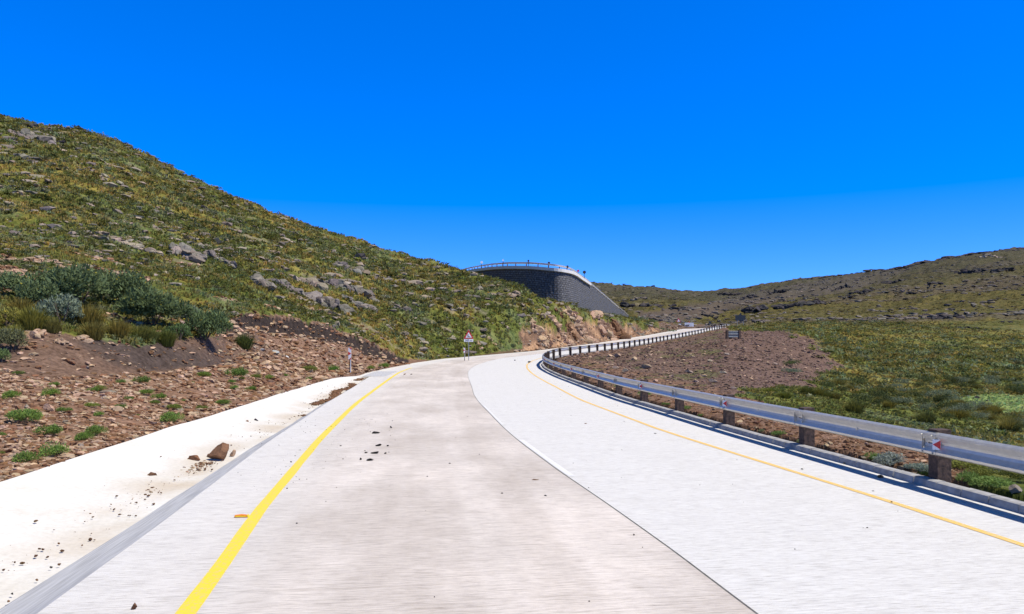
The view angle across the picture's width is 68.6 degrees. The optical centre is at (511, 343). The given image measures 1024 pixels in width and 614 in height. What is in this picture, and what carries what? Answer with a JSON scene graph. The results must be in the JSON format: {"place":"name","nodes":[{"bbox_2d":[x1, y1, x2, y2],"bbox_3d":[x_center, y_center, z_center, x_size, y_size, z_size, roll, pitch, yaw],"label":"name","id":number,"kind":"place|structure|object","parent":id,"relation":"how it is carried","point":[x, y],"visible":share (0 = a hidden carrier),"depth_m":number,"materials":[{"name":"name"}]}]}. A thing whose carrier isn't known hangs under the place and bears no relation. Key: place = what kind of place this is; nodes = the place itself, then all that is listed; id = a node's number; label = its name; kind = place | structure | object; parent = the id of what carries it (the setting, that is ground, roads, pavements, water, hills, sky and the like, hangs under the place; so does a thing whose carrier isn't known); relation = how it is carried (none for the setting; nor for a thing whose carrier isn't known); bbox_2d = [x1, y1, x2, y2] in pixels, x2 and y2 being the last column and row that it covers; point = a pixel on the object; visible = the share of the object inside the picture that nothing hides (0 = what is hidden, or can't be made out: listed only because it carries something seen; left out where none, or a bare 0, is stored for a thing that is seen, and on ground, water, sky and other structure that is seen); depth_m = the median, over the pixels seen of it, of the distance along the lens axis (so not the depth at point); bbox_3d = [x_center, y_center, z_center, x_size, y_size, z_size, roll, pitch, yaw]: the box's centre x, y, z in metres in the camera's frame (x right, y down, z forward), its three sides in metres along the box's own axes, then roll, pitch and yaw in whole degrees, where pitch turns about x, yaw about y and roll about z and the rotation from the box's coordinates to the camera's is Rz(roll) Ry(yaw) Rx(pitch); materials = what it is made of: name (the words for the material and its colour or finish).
{"place":"outdoors","nodes":[
{"label":"outdoors","id":0,"kind":"place"},
{"bbox_2d":[37,328,755,613],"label":"road","id":1,"kind":"structure","parent":0,"point":[394,529],"depth_m":8.23,"materials":[{"name":"concrete"}]},
{"bbox_2d":[175,368,409,613],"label":"yellow line","id":2,"kind":"object","parent":1,"relation":"on","point":[194,601],"visible":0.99,"depth_m":8.21,"materials":[{"name":"paint"}]},
{"bbox_2d":[364,371,396,375],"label":"concrete patch","id":3,"kind":"object","parent":1,"relation":"on","point":[381,373],"visible":1,"depth_m":48.27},
{"bbox_2d":[464,330,473,360],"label":"warning sign","id":4,"kind":"object","parent":1,"relation":"on","point":[468,337],"visible":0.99,"depth_m":70.92,"materials":[{"name":"grey"}]},
{"bbox_2d":[470,383,757,613],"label":"road joint","id":5,"kind":"object","parent":1,"relation":"on","point":[641,527],"visible":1,"depth_m":8.09,"materials":[{"name":"concrete"}]},
{"bbox_2d":[0,117,1023,501],"bbox_3d":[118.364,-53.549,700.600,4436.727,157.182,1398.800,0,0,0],"label":"ground","id":6,"kind":"structure","parent":0,"point":[52,363],"depth_m":73.93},
{"bbox_2d":[0,348,11,362],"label":"bush","id":7,"kind":"object","parent":6,"relation":"on","point":[4,353],"visible":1,"depth_m":22.13,"materials":[{"name":"green plant"}]},
{"bbox_2d":[1,390,21,397],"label":"cushion plant","id":8,"kind":"object","parent":6,"relation":"on","point":[9,393],"visible":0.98,"depth_m":17.26,"materials":[{"name":"green plant"}]},
{"bbox_2d":[0,306,23,327],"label":"bush","id":9,"kind":"object","parent":6,"relation":"on","point":[11,315],"visible":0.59,"depth_m":25.87,"materials":[{"name":"green plant"}]},
{"bbox_2d":[0,328,28,350],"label":"bush","id":10,"kind":"object","parent":6,"relation":"on","point":[8,336],"visible":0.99,"depth_m":23.21,"materials":[{"name":"green plant"}]},
{"bbox_2d":[3,296,37,310],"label":"grass tussock","id":11,"kind":"object","parent":6,"relation":"on","point":[19,303],"depth_m":27.41,"materials":[{"name":"green plant"}]},
{"bbox_2d":[0,270,46,291],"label":"bush","id":12,"kind":"object","parent":6,"relation":"on","point":[9,281],"visible":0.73,"depth_m":30.69,"materials":[{"name":"green plant"}]},
{"bbox_2d":[4,408,43,420],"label":"cushion plant","id":13,"kind":"object","parent":6,"relation":"on","point":[29,413],"visible":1,"depth_m":14.86,"materials":[{"name":"green plant"}]},
{"bbox_2d":[11,450,41,462],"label":"cushion plant","id":14,"kind":"object","parent":6,"relation":"on","point":[26,455],"visible":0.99,"depth_m":11.70,"materials":[{"name":"green plant"}]},
{"bbox_2d":[5,303,54,330],"bbox_3d":[-16.082,-0.921,25.226,1.809,0.964,1.505,0,0,0],"label":"grass tussock","id":15,"kind":"object","parent":6,"relation":"on","point":[32,320],"depth_m":25.03,"materials":[{"name":"green plant"}]},
{"bbox_2d":[8,128,55,144],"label":"rock outcrop","id":16,"kind":"object","parent":6,"relation":"on","point":[32,135],"visible":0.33,"depth_m":125.84,"materials":[{"name":"stone"}]},
{"bbox_2d":[24,329,48,338],"bbox_3d":[-15.804,-0.289,24.764,0.894,0.436,0.620,0,0,0],"label":"rock outcrop","id":17,"kind":"object","parent":6,"relation":"on","point":[37,333],"visible":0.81,"depth_m":24.55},
{"bbox_2d":[13,279,60,303],"bbox_3d":[-18.386,-1.916,29.036,1.954,1.233,1.431,0,0,0],"label":"bush","id":18,"kind":"object","parent":6,"relation":"on","point":[31,290],"visible":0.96,"depth_m":28.76,"materials":[{"name":"green plant"}]},
{"bbox_2d":[31,423,62,434],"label":"cushion plant","id":19,"kind":"object","parent":6,"relation":"on","point":[54,429],"visible":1,"depth_m":14.23,"materials":[{"name":"green plant"}]},
{"bbox_2d":[41,315,66,332],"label":"grass tussock","id":20,"kind":"object","parent":6,"relation":"on","point":[52,325],"depth_m":25.35,"materials":[{"name":"green plant"}]},
{"bbox_2d":[29,293,84,321],"bbox_3d":[-16.587,-1.265,27.448,1.640,1.306,1.481,0,0,0],"label":"bush","id":21,"kind":"object","parent":6,"relation":"on","point":[64,307],"visible":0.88,"depth_m":27.39,"materials":[{"name":"green plant"}]},
{"bbox_2d":[37,262,112,304],"bbox_3d":[-18.429,-2.490,31.528,3.039,1.961,3.113,0,0,-30],"label":"bush","id":22,"kind":"object","parent":6,"relation":"on","point":[77,282],"visible":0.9,"depth_m":30.91,"materials":[{"name":"green plant"}]},
{"bbox_2d":[75,334,93,343],"bbox_3d":[-14.871,-0.147,26.112,0.666,0.362,0.463,0,0,0],"label":"rock outcrop","id":23,"kind":"object","parent":6,"relation":"on","point":[89,340],"visible":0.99,"depth_m":26.01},
{"bbox_2d":[74,431,95,439],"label":"cushion plant","id":24,"kind":"object","parent":6,"relation":"on","point":[81,436],"visible":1,"depth_m":14.16,"materials":[{"name":"green plant"}]},
{"bbox_2d":[73,320,108,339],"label":"grass tussock","id":25,"kind":"object","parent":6,"relation":"on","point":[95,331],"depth_m":26.46,"materials":[{"name":"green plant"}]},
{"bbox_2d":[71,301,111,325],"bbox_3d":[-15.977,-1.109,28.267,1.940,1.133,1.844,0,0,-28],"label":"grass tussock","id":26,"kind":"object","parent":6,"relation":"on","point":[93,317],"depth_m":28.05,"materials":[{"name":"green plant"}]},
{"bbox_2d":[85,424,108,434],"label":"cushion plant","id":27,"kind":"object","parent":6,"relation":"on","point":[96,429],"visible":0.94,"depth_m":14.85,"materials":[{"name":"green plant"}]},
{"bbox_2d":[101,316,133,338],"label":"grass tussock","id":28,"kind":"object","parent":6,"relation":"on","point":[118,328],"depth_m":27.89,"materials":[{"name":"green plant"}]},
{"bbox_2d":[91,266,154,300],"bbox_3d":[-18.137,-2.644,34.705,2.973,2.077,3.037,0,0,0],"label":"bush","id":29,"kind":"object","parent":6,"relation":"on","point":[120,284],"visible":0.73,"depth_m":34.21,"materials":[{"name":"green plant"}]},
{"bbox_2d":[95,231,163,255],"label":"rock outcrop","id":30,"kind":"object","parent":6,"relation":"on","point":[137,245],"visible":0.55,"depth_m":63.68,"materials":[{"name":"stone"}]},
{"bbox_2d":[129,323,151,339],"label":"grass tussock","id":31,"kind":"object","parent":6,"relation":"on","point":[139,330],"depth_m":28.97,"materials":[{"name":"green plant"}]},
{"bbox_2d":[112,284,194,325],"bbox_3d":[-15.174,-1.554,31.942,2.954,1.925,2.966,0,0,35],"label":"bush","id":32,"kind":"object","parent":6,"relation":"on","point":[143,302],"visible":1,"depth_m":31.26,"materials":[{"name":"green plant"}]},
{"bbox_2d":[145,328,163,341],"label":"grass tussock","id":33,"kind":"object","parent":6,"relation":"on","point":[154,335],"depth_m":29.33,"materials":[{"name":"green plant"}]},
{"bbox_2d":[156,328,181,346],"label":"grass tussock","id":34,"kind":"object","parent":6,"relation":"on","point":[168,338],"depth_m":29.72,"materials":[{"name":"green plant"}]},
{"bbox_2d":[160,411,184,422],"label":"cushion plant","id":35,"kind":"object","parent":6,"relation":"on","point":[171,416],"visible":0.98,"depth_m":17.51,"materials":[{"name":"green plant"}]},
{"bbox_2d":[163,322,192,339],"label":"bush","id":36,"kind":"object","parent":6,"relation":"on","point":[184,329],"visible":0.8,"depth_m":31.26,"materials":[{"name":"green plant"}]},
{"bbox_2d":[0,376,363,608],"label":"drainage channel","id":37,"kind":"object","parent":6,"relation":"on","point":[60,497],"visible":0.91,"depth_m":11.05,"materials":[{"name":"concrete"}]},
{"bbox_2d":[2,381,356,570],"bbox_3d":[-6.100,2.019,16.222,1.258,0.434,53.351,0,0,-7],"label":"grit","id":38,"kind":"object","parent":37,"relation":"on","point":[62,550],"visible":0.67,"depth_m":8.88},
{"bbox_2d":[0,378,366,613],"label":"drain edge","id":39,"kind":"object","parent":37,"relation":"on","point":[41,596],"visible":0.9,"depth_m":7.85,"materials":[{"name":"concrete"}]},
{"bbox_2d":[178,460,222,476],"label":"gravel","id":40,"kind":"structure","parent":37,"relation":"on","point":[202,464],"depth_m":13.54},
{"bbox_2d":[207,442,228,459],"bbox_3d":[-5.569,2.058,14.355,0.256,0.339,0.414,0,0,42],"label":"boulder","id":41,"kind":"object","parent":37,"relation":"on","point":[220,451],"visible":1,"depth_m":14.30,"materials":[{"name":"stone"}]},
{"bbox_2d":[298,378,365,416],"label":"washed soil","id":42,"kind":"structure","parent":37,"relation":"on","point":[335,393],"depth_m":31.86,"materials":[{"name":"soil"}]},
{"bbox_2d":[169,242,206,262],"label":"rock outcrop","id":43,"kind":"object","parent":6,"relation":"on","point":[188,252],"visible":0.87,"depth_m":66.64,"materials":[{"name":"stone"}]},
{"bbox_2d":[0,208,409,480],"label":"gravel","id":44,"kind":"structure","parent":6,"relation":"on","point":[9,467],"depth_m":22.71,"materials":[{"name":"gravel"}]},
{"bbox_2d":[41,386,60,394],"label":"cushion plant","id":45,"kind":"object","parent":44,"relation":"on","point":[50,391],"visible":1,"depth_m":18.07,"materials":[{"name":"green plant"}]},
{"bbox_2d":[38,440,71,455],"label":"cushion plant","id":46,"kind":"object","parent":44,"relation":"on","point":[55,449],"visible":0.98,"depth_m":12.41,"materials":[{"name":"green plant"}]},
{"bbox_2d":[131,376,150,382],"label":"cushion plant","id":47,"kind":"object","parent":44,"relation":"on","point":[143,379],"visible":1,"depth_m":23.48,"materials":[{"name":"green plant"}]},
{"bbox_2d":[183,307,232,341],"bbox_3d":[-13.319,-0.878,32.757,2.189,1.726,2.236,0,0,0],"label":"bush","id":48,"kind":"object","parent":6,"relation":"on","point":[213,321],"visible":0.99,"depth_m":32.39,"materials":[{"name":"green plant"}]},
{"bbox_2d":[202,250,236,268],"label":"rock outcrop","id":49,"kind":"object","parent":6,"relation":"on","point":[211,253],"visible":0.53,"depth_m":69.84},
{"bbox_2d":[224,367,247,375],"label":"cushion plant","id":50,"kind":"object","parent":6,"relation":"on","point":[239,371],"visible":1,"depth_m":28.95,"materials":[{"name":"green plant"}]},
{"bbox_2d":[232,333,256,348],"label":"grass tussock","id":51,"kind":"object","parent":6,"relation":"on","point":[245,340],"depth_m":37.96,"materials":[{"name":"green plant"}]},
{"bbox_2d":[249,273,276,290],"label":"rock outcrop","id":52,"kind":"object","parent":6,"relation":"on","point":[255,278],"visible":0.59,"depth_m":62.79,"materials":[{"name":"stone"}]},
{"bbox_2d":[276,279,304,294],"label":"rock outcrop","id":53,"kind":"object","parent":6,"relation":"on","point":[298,290],"visible":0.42,"depth_m":69.34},
{"bbox_2d":[292,275,327,291],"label":"rock outcrop","id":54,"kind":"object","parent":6,"relation":"on","point":[313,281],"visible":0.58,"depth_m":78.44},
{"bbox_2d":[0,120,653,358],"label":"hill stones","id":55,"kind":"object","parent":6,"relation":"on","point":[111,184],"visible":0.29,"depth_m":92.97,"materials":[{"name":"stone"}]},
{"bbox_2d":[0,114,655,358],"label":"hill grass","id":56,"kind":"structure","parent":6,"relation":"on","point":[157,257],"depth_m":85.54,"materials":[{"name":"green plant"}]},
{"bbox_2d":[304,291,356,314],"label":"rock outcrop","id":57,"kind":"object","parent":6,"relation":"on","point":[318,297],"visible":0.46,"depth_m":69.49,"materials":[{"name":"stone"}]},
{"bbox_2d":[319,279,362,294],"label":"rock outcrop","id":58,"kind":"object","parent":6,"relation":"on","point":[337,283],"visible":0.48,"depth_m":85.60,"materials":[{"name":"stone"}]},
{"bbox_2d":[335,260,361,274],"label":"rock outcrop","id":59,"kind":"object","parent":6,"relation":"on","point":[345,264],"visible":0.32,"depth_m":108.66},
{"bbox_2d":[342,294,377,312],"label":"rock outcrop","id":60,"kind":"object","parent":6,"relation":"on","point":[357,304],"visible":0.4,"depth_m":79.07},
{"bbox_2d":[361,288,379,301],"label":"rock outcrop","id":61,"kind":"object","parent":6,"relation":"on","point":[369,294],"visible":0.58,"depth_m":86.63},
{"bbox_2d":[355,329,680,377],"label":"road shoulder","id":62,"kind":"object","parent":6,"relation":"on","point":[386,369],"visible":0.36,"depth_m":64.43},
{"bbox_2d":[529,317,552,345],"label":"rock outcrop","id":63,"kind":"object","parent":6,"relation":"on","point":[539,330],"visible":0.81,"depth_m":112.01,"materials":[{"name":"stone"}]},
{"bbox_2d":[464,262,627,314],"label":"guard rail","id":64,"kind":"object","parent":6,"relation":"on","point":[515,263],"visible":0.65,"depth_m":156.98,"materials":[{"name":"metal"}]},
{"bbox_2d":[468,266,627,316],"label":"retaining wall","id":65,"kind":"structure","parent":6,"relation":"on","point":[563,285],"depth_m":151.70,"materials":[{"name":"stone"}]},
{"bbox_2d":[547,314,575,345],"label":"rock outcrop","id":66,"kind":"object","parent":6,"relation":"on","point":[563,336],"visible":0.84,"depth_m":121.99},
{"bbox_2d":[554,308,577,340],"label":"rock outcrop","id":67,"kind":"object","parent":6,"relation":"on","point":[575,337],"visible":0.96,"depth_m":127.20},
{"bbox_2d":[565,305,599,343],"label":"rock outcrop","id":68,"kind":"object","parent":6,"relation":"on","point":[579,325],"visible":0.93,"depth_m":132.14,"materials":[{"name":"stone"}]},
{"bbox_2d":[514,307,693,351],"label":"gravel","id":69,"kind":"structure","parent":6,"relation":"on","point":[569,345],"depth_m":125.76,"materials":[{"name":"gravel"}]},
{"bbox_2d":[590,310,617,340],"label":"rock outcrop","id":70,"kind":"object","parent":6,"relation":"on","point":[604,326],"visible":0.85,"depth_m":147.01,"materials":[{"name":"stone"}]},
{"bbox_2d":[610,319,630,338],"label":"rock outcrop","id":71,"kind":"object","parent":6,"relation":"on","point":[619,332],"visible":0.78,"depth_m":154.51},
{"bbox_2d":[620,301,676,307],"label":"rock outcrop","id":72,"kind":"object","parent":6,"relation":"on","point":[624,304],"visible":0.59,"depth_m":372.24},
{"bbox_2d":[726,330,740,338],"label":"guard rail section","id":73,"kind":"object","parent":6,"relation":"on","point":[733,334],"visible":0.88,"depth_m":93.05,"materials":[{"name":"metal"}]},
{"bbox_2d":[741,304,768,312],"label":"rock outcrop","id":74,"kind":"object","parent":6,"relation":"on","point":[751,309],"visible":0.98,"depth_m":325.20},
{"bbox_2d":[552,327,966,482],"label":"gravel","id":75,"kind":"structure","parent":6,"relation":"on","point":[865,448],"depth_m":48.60,"materials":[{"name":"gravel"}]},
{"bbox_2d":[771,300,825,308],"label":"rock outcrop","id":76,"kind":"object","parent":6,"relation":"on","point":[801,303],"visible":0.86,"depth_m":326.61,"materials":[{"name":"stone"}]},
{"bbox_2d":[796,385,817,394],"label":"grass tussock","id":77,"kind":"object","parent":6,"relation":"on","point":[807,389],"depth_m":35.15,"materials":[{"name":"green plant"}]},
{"bbox_2d":[591,250,1023,327],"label":"stones","id":78,"kind":"object","parent":6,"relation":"on","point":[968,314],"visible":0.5,"depth_m":330.30,"materials":[{"name":"stone"}]},
{"bbox_2d":[594,252,1023,327],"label":"scrub","id":79,"kind":"object","parent":6,"relation":"on","point":[651,302],"visible":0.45,"depth_m":341.80,"materials":[{"name":"green plant"}]},
{"bbox_2d":[841,400,871,413],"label":"grass tussock","id":80,"kind":"object","parent":6,"relation":"on","point":[856,406],"depth_m":28.83,"materials":[{"name":"green plant"}]},
{"bbox_2d":[850,393,873,403],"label":"bush","id":81,"kind":"object","parent":6,"relation":"on","point":[864,397],"visible":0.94,"depth_m":33.28,"materials":[{"name":"green plant"}]},
{"bbox_2d":[726,318,1023,446],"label":"valley grass","id":82,"kind":"structure","parent":6,"relation":"on","point":[840,410],"depth_m":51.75,"materials":[{"name":"green plant"}]},
{"bbox_2d":[878,400,898,407],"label":"grass tussock","id":83,"kind":"object","parent":6,"relation":"on","point":[888,404],"depth_m":32.20,"materials":[{"name":"green plant"}]},
{"bbox_2d":[872,451,906,465],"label":"shrub","id":84,"kind":"object","parent":6,"relation":"on","point":[891,458],"visible":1,"depth_m":13.03,"materials":[{"name":"grey plant"}]},
{"bbox_2d":[863,261,920,271],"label":"rock outcrop","id":85,"kind":"object","parent":6,"relation":"on","point":[901,267],"visible":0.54,"depth_m":643.32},
{"bbox_2d":[902,463,927,471],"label":"shrub","id":86,"kind":"object","parent":6,"relation":"on","point":[918,466],"visible":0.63,"depth_m":12.22,"materials":[{"name":"green plant"}]},
{"bbox_2d":[911,410,939,423],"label":"grass tussock","id":87,"kind":"object","parent":6,"relation":"on","point":[927,417],"depth_m":27.70,"materials":[{"name":"green plant"}]},
{"bbox_2d":[928,393,950,401],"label":"bush","id":88,"kind":"object","parent":6,"relation":"on","point":[936,397],"visible":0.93,"depth_m":39.66,"materials":[{"name":"green plant"}]},
{"bbox_2d":[925,313,964,319],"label":"rock outcrop","id":89,"kind":"object","parent":6,"relation":"on","point":[942,316],"visible":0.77,"depth_m":238.30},
{"bbox_2d":[931,400,958,408],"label":"bush","id":90,"kind":"object","parent":6,"relation":"on","point":[946,403],"visible":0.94,"depth_m":33.67,"materials":[{"name":"green plant"}]},
{"bbox_2d":[938,407,976,418],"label":"grass tussock","id":91,"kind":"object","parent":6,"relation":"on","point":[959,414],"depth_m":30.96,"materials":[{"name":"green plant"}]},
{"bbox_2d":[955,470,978,481],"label":"cushion plant","id":92,"kind":"object","parent":6,"relation":"on","point":[966,476],"visible":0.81,"depth_m":11.38,"materials":[{"name":"green plant"}]},
{"bbox_2d":[951,460,990,468],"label":"cushion plant","id":93,"kind":"object","parent":6,"relation":"on","point":[958,463],"visible":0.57,"depth_m":12.46,"materials":[{"name":"green plant"}]},
{"bbox_2d":[954,268,989,273],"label":"rock outcrop","id":94,"kind":"object","parent":6,"relation":"on","point":[978,270],"visible":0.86,"depth_m":478.31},
{"bbox_2d":[921,247,1023,262],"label":"rock outcrop","id":95,"kind":"object","parent":6,"relation":"on","point":[967,254],"visible":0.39,"depth_m":618.04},
{"bbox_2d":[968,399,992,409],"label":"bush","id":96,"kind":"object","parent":6,"relation":"on","point":[981,403],"visible":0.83,"depth_m":37.50,"materials":[{"name":"green plant"}]},
{"bbox_2d":[963,466,1000,476],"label":"shrub","id":97,"kind":"object","parent":6,"relation":"on","point":[983,471],"visible":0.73,"depth_m":11.69,"materials":[{"name":"green plant"}]},
{"bbox_2d":[968,475,1015,487],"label":"cushion plant","id":98,"kind":"object","parent":6,"relation":"on","point":[989,481],"visible":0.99,"depth_m":10.81,"materials":[{"name":"green plant"}]},
{"bbox_2d":[991,418,1023,430],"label":"grass tussock","id":99,"kind":"object","parent":6,"relation":"on","point":[1004,424],"depth_m":28.34,"materials":[{"name":"green plant"}]},
{"bbox_2d":[999,470,1023,480],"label":"shrub","id":100,"kind":"object","parent":6,"relation":"on","point":[1017,476],"visible":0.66,"depth_m":11.40,"materials":[{"name":"green plant"}]},
{"bbox_2d":[1009,484,1022,493],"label":"rock","id":101,"kind":"object","parent":6,"relation":"on","point":[1014,488],"visible":1,"depth_m":10.48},
{"bbox_2d":[0,0,1023,290],"label":"sky","id":102,"kind":"structure","parent":0,"point":[694,145],"materials":[{"name":"blue"}]},
{"bbox_2d":[468,327,1023,613],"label":"road","id":103,"kind":"structure","parent":0,"point":[759,537],"depth_m":9.41,"materials":[{"name":"concrete"}]},
{"bbox_2d":[520,440,574,475],"bbox_3d":[0.568,2.096,14.173,0.122,0.001,4.565,0,0,-9],"label":"white line","id":104,"kind":"object","parent":103,"relation":"on","point":[556,465],"visible":1,"depth_m":13.61,"materials":[{"name":"paint"}]},
{"bbox_2d":[526,355,1023,546],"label":"yellow line","id":105,"kind":"object","parent":103,"relation":"on","point":[948,520],"visible":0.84,"depth_m":11.19,"materials":[{"name":"orange paint"}]},
{"bbox_2d":[541,327,1023,513],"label":"kerb","id":106,"kind":"structure","parent":103,"relation":"on","point":[1007,503],"depth_m":13.13,"materials":[{"name":"concrete"}]},
{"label":"kerb base","id":107,"kind":"structure","parent":103,"relation":"on","visible":0},
{"bbox_2d":[542,324,1023,482],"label":"guard rail","id":108,"kind":"object","parent":107,"relation":"on","point":[941,447],"visible":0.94,"depth_m":13.79,"materials":[{"name":"metal"}]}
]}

